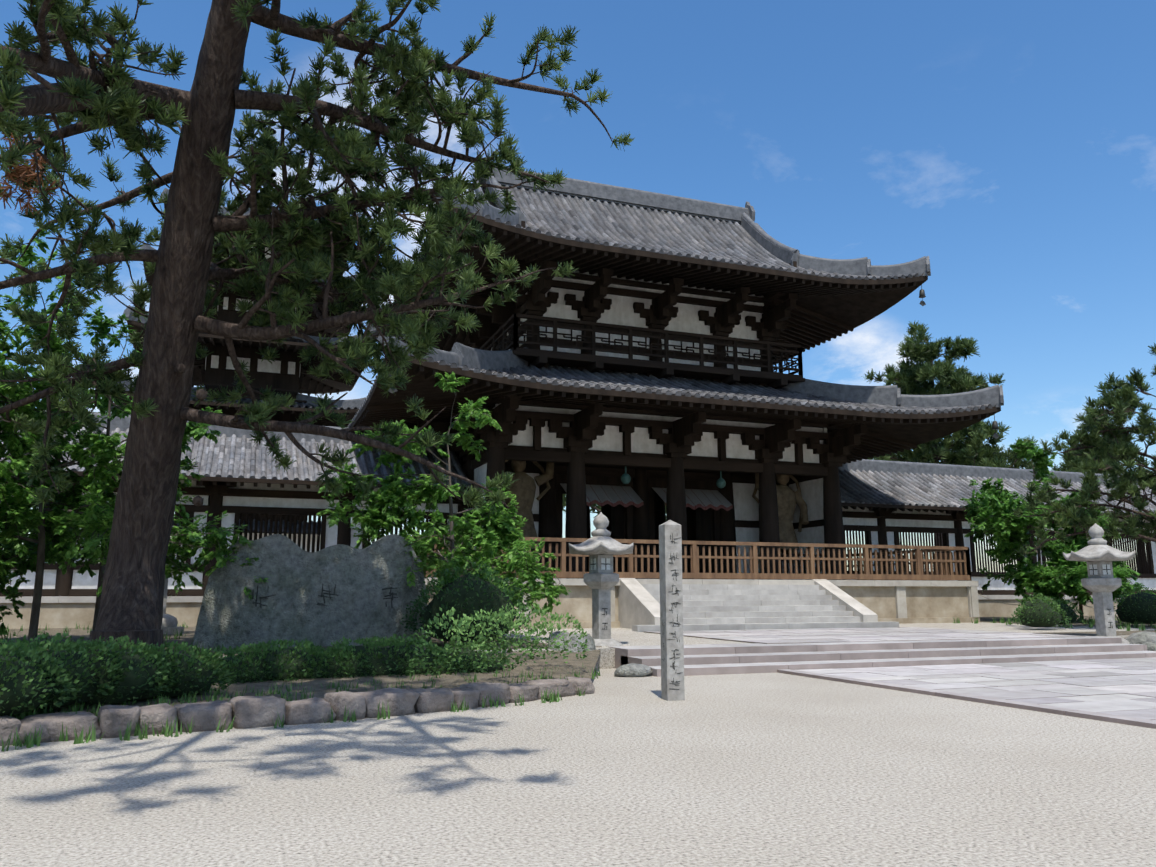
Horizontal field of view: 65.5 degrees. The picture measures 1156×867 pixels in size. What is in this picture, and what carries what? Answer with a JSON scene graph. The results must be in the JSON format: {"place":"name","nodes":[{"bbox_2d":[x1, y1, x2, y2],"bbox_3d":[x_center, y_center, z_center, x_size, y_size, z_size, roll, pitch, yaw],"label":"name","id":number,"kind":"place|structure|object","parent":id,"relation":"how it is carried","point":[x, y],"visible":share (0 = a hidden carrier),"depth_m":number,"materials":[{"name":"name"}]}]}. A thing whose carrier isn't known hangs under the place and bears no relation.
{"place":"outdoors","nodes":[
{"label":"outdoors","id":0,"kind":"place"},
{"bbox_2d":[0,410,445,448],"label":"roof ridge","id":1,"kind":"structure","parent":0,"point":[122,424],"depth_m":28.41,"materials":[{"name":"tile"}]},
{"bbox_2d":[0,468,473,628],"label":"corridor wall","id":2,"kind":"structure","parent":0,"point":[68,598],"depth_m":26.03,"materials":[{"name":"white paint"}]},
{"bbox_2d":[0,423,472,486],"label":"corridor roof","id":3,"kind":"structure","parent":2,"relation":"on","point":[233,456],"depth_m":27.39,"materials":[{"name":"grey tile"}]},
{"bbox_2d":[121,202,363,561],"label":"pagoda","id":4,"kind":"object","parent":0,"point":[284,373],"visible":0.19,"depth_m":50.04,"materials":[{"name":"brown wood"}]},
{"bbox_2d":[133,213,357,533],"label":"pagoda roofs","id":5,"kind":"structure","parent":4,"relation":"on","point":[295,404],"depth_m":47.43,"materials":[{"name":"grey tile"}]},
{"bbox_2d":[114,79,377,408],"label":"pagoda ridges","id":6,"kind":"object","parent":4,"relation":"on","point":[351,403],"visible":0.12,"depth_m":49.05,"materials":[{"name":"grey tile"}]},
{"bbox_2d":[0,626,601,718],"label":"bed soil","id":7,"kind":"structure","parent":0,"point":[589,661],"depth_m":11.64,"materials":[{"name":"brown soil"}]},
{"bbox_2d":[0,294,120,577],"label":"maple","id":8,"kind":"object","parent":7,"relation":"on","point":[8,533],"depth_m":15.42,"materials":[{"name":"green plant"}]},
{"bbox_2d":[0,305,221,635],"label":"maple","id":9,"kind":"object","parent":7,"relation":"on","point":[197,433],"depth_m":16.59,"materials":[{"name":"green plant"}]},
{"bbox_2d":[0,227,271,646],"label":"maple","id":10,"kind":"object","parent":7,"relation":"on","point":[95,443],"depth_m":15.22,"materials":[{"name":"green plant"}]},
{"bbox_2d":[161,526,183,634],"bbox_3d":[-9.432,3.113,20.349,1.300,2.812,1.362,4,-11,-20],"label":"stone lantern","id":11,"kind":"object","parent":7,"relation":"on","point":[169,622],"visible":0.12,"depth_m":20.02,"materials":[{"name":"stone"}]},
{"bbox_2d":[192,534,430,647],"bbox_3d":[-4.609,2.893,16.019,4.120,2.241,0.686,5,-11,-24],"label":"stone monument","id":12,"kind":"object","parent":7,"relation":"on","point":[326,596],"visible":0.69,"depth_m":15.70,"materials":[{"name":"grey stone"}]},
{"bbox_2d":[0,0,634,654],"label":"pine","id":13,"kind":"object","parent":7,"relation":"on","point":[386,228],"depth_m":12.89,"materials":[{"name":"green plant"}]},
{"bbox_2d":[316,371,570,643],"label":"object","id":14,"kind":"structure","parent":7,"relation":"on","point":[491,547],"depth_m":17.60,"materials":[{"name":"green plant"}]},
{"bbox_2d":[0,562,1155,751],"bbox_3d":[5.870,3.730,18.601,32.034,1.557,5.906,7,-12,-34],"label":"hedges","id":15,"kind":"object","parent":7,"relation":"on","point":[130,680],"visible":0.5,"depth_m":11.28,"materials":[{"name":"green plant"}]},
{"bbox_2d":[0,668,1155,866],"bbox_3d":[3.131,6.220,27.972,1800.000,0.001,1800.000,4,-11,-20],"label":"gravel ground","id":16,"kind":"structure","parent":0,"point":[759,770],"depth_m":5.92,"materials":[{"name":"beige gravel"}]},
{"bbox_2d":[0,677,594,745],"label":"stone border rocks","id":17,"kind":"object","parent":16,"relation":"on","point":[109,721],"visible":0.77,"depth_m":8.69,"materials":[{"name":"grey stone"}]},
{"bbox_2d":[659,520,684,700],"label":"stone pillar","id":18,"kind":"structure","parent":16,"relation":"on","point":[671,617],"depth_m":10.86,"materials":[{"name":"grey stone"}]},
{"bbox_2d":[548,631,1155,676],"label":"rocks","id":19,"kind":"object","parent":16,"relation":"on","point":[1147,638],"visible":0.4,"depth_m":14.98,"materials":[{"name":"grey stone"}]},
{"bbox_2d":[610,636,1155,676],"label":"terrace steps","id":20,"kind":"structure","parent":16,"relation":"on","point":[719,659],"depth_m":15.85,"materials":[{"name":"grey stone"}]},
{"bbox_2d":[0,0,1155,571],"label":"sky","id":21,"kind":"structure","parent":0,"point":[1009,145],"materials":[{"name":"blue"}]},
{"bbox_2d":[563,494,665,517],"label":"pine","id":22,"kind":"object","parent":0,"point":[591,509],"depth_m":72.39,"materials":[{"name":"green plant"}]},
{"bbox_2d":[224,622,1155,668],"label":"terrace gravel","id":23,"kind":"structure","parent":0,"point":[624,637],"depth_m":21.16,"materials":[{"name":"beige gravel"}]},
{"bbox_2d":[569,512,633,645],"bbox_3d":[0.423,2.783,16.321,1.326,2.723,1.242,4,-11,-20],"label":"lantern","id":24,"kind":"object","parent":23,"relation":"on","point":[600,547],"visible":0.85,"depth_m":16.15,"materials":[{"name":"stone"}]},
{"bbox_2d":[425,578,979,628],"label":"gate platform","id":25,"kind":"structure","parent":23,"relation":"on","point":[916,601],"depth_m":27.14,"materials":[{"name":"stone"}]},
{"bbox_2d":[505,460,553,566],"bbox_3d":[-1.797,2.560,28.177,2.119,4.269,1.127,4,-11,-20],"label":"guardian statue","id":26,"kind":"object","parent":25,"relation":"on","point":[523,488],"visible":0.33,"depth_m":28.09,"materials":[{"name":"brown wood"}]},
{"bbox_2d":[415,258,868,579],"bbox_3d":[1.662,0.000,33.064,15.750,10.780,12.250,4,-11,-20],"label":"timber gate","id":27,"kind":"object","parent":25,"relation":"on","point":[604,319],"visible":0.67,"depth_m":30.02,"materials":[{"name":"brown wood"}]},
{"bbox_2d":[560,483,732,510],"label":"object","id":28,"kind":"object","parent":27,"relation":"attached to","point":[624,496],"visible":0.77,"depth_m":30.69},
{"bbox_2d":[367,167,930,345],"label":"gate roof ridges","id":29,"kind":"object","parent":27,"relation":"on","point":[742,216],"visible":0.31,"depth_m":33.54,"materials":[{"name":"grey tile"}]},
{"bbox_2d":[373,182,927,362],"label":"roof eaves","id":30,"kind":"object","parent":27,"relation":"on","point":[827,309],"visible":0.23,"depth_m":29.60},
{"bbox_2d":[373,183,922,331],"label":"gate upper roof tiles","id":31,"kind":"object","parent":30,"relation":"on","point":[598,222],"visible":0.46,"depth_m":32.27,"materials":[{"name":"grey tile"}]},
{"bbox_2d":[621,466,725,487],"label":"hanging lanterns","id":32,"kind":"object","parent":27,"relation":"hanging from","point":[626,479],"visible":0.94,"depth_m":28.35,"materials":[{"name":"metal"}]},
{"bbox_2d":[349,356,1000,463],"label":"roof eaves","id":33,"kind":"object","parent":27,"relation":"attached to","point":[888,433],"visible":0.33,"depth_m":26.43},
{"bbox_2d":[348,352,995,435],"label":"gate lower roof tiles","id":34,"kind":"object","parent":33,"relation":"on","point":[616,380],"visible":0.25,"depth_m":28.31,"materials":[{"name":"grey tile"}]},
{"bbox_2d":[377,333,1003,438],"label":"gate roof ridges","id":35,"kind":"object","parent":27,"relation":"attached to","point":[459,354],"visible":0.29,"depth_m":29.45,"materials":[{"name":"grey tile"}]},
{"bbox_2d":[406,535,971,580],"bbox_3d":[3.077,4.123,28.489,17.700,1.070,6.410,4,-11,-20],"label":"gate fence","id":36,"kind":"object","parent":25,"relation":"on","point":[942,561],"visible":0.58,"depth_m":26.37,"materials":[{"name":"brown wood"}]},
{"bbox_2d":[752,473,808,579],"bbox_3d":[7.121,3.152,31.505,2.118,4.280,1.234,4,-11,-20],"label":"guardian statue","id":37,"kind":"object","parent":25,"relation":"on","point":[788,499],"visible":0.5,"depth_m":31.33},
{"bbox_2d":[618,578,898,631],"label":"gate stairs","id":38,"kind":"structure","parent":23,"relation":"on","point":[822,603],"depth_m":23.94,"materials":[{"name":"grey stone"}]},
{"bbox_2d":[1063,523,1135,643],"bbox_3d":[11.253,3.357,19.309,1.407,2.871,1.280,4,-11,-20],"label":"lantern","id":39,"kind":"object","parent":23,"relation":"on","point":[1098,555],"visible":0.83,"depth_m":19.16,"materials":[{"name":"stone"}]},
{"bbox_2d":[645,627,1155,720],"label":"paving path","id":40,"kind":"structure","parent":0,"point":[1126,687],"depth_m":13.82,"materials":[{"name":"grey stone"}]},
{"bbox_2d":[644,632,1047,643],"bbox_3d":[17.291,-0.532,-9.339,9.120,0.342,69.050,4,-11,-20],"label":"paving bed","id":41,"kind":"object","parent":40,"relation":"on","point":[728,640],"visible":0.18,"depth_m":18.19,"materials":[{"name":"grey stone"}]},
{"bbox_2d":[777,669,1155,728],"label":"paving kerb","id":42,"kind":"structure","parent":40,"relation":"on","point":[1139,722],"depth_m":10.36,"materials":[{"name":"grey stone"}]},
{"bbox_2d":[861,320,1038,571],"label":"pine tree","id":43,"kind":"object","parent":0,"point":[979,433],"depth_m":62.31,"materials":[{"name":"green plant"}]},
{"bbox_2d":[838,459,1138,485],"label":"roof ridge","id":44,"kind":"structure","parent":0,"point":[884,466],"depth_m":38.22,"materials":[{"name":"tile"}]},
{"bbox_2d":[841,502,1155,616],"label":"corridor wall","id":45,"kind":"structure","parent":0,"point":[882,524],"depth_m":35.13,"materials":[{"name":"white paint"}]},
{"bbox_2d":[838,469,1155,514],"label":"corridor roof","id":46,"kind":"structure","parent":45,"relation":"on","point":[882,487],"depth_m":35.94,"materials":[{"name":"grey tile"}]},
{"bbox_2d":[980,615,1155,635],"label":"bed soil","id":47,"kind":"structure","parent":0,"point":[996,619],"depth_m":24.53,"materials":[{"name":"beige soil"}]},
{"bbox_2d":[978,594,1116,620],"bbox_3d":[15.543,5.653,29.427,5.846,0.962,0.295,2,-10,-10],"label":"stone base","id":48,"kind":"object","parent":47,"relation":"on","point":[1081,607],"visible":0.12,"depth_m":29.64,"materials":[{"name":"beige stone"}]},
{"bbox_2d":[959,439,1155,620],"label":"tree","id":49,"kind":"object","parent":47,"relation":"on","point":[1022,576],"depth_m":28.60,"materials":[{"name":"green plant"}]},
{"bbox_2d":[1010,343,1155,565],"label":"pine","id":50,"kind":"object","parent":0,"point":[1114,399],"depth_m":23.23,"materials":[{"name":"green plant"}]},
{"bbox_2d":[1050,399,1139,545],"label":"pine tree","id":51,"kind":"object","parent":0,"point":[1063,467],"depth_m":76.98,"materials":[{"name":"green plant"}]}
]}

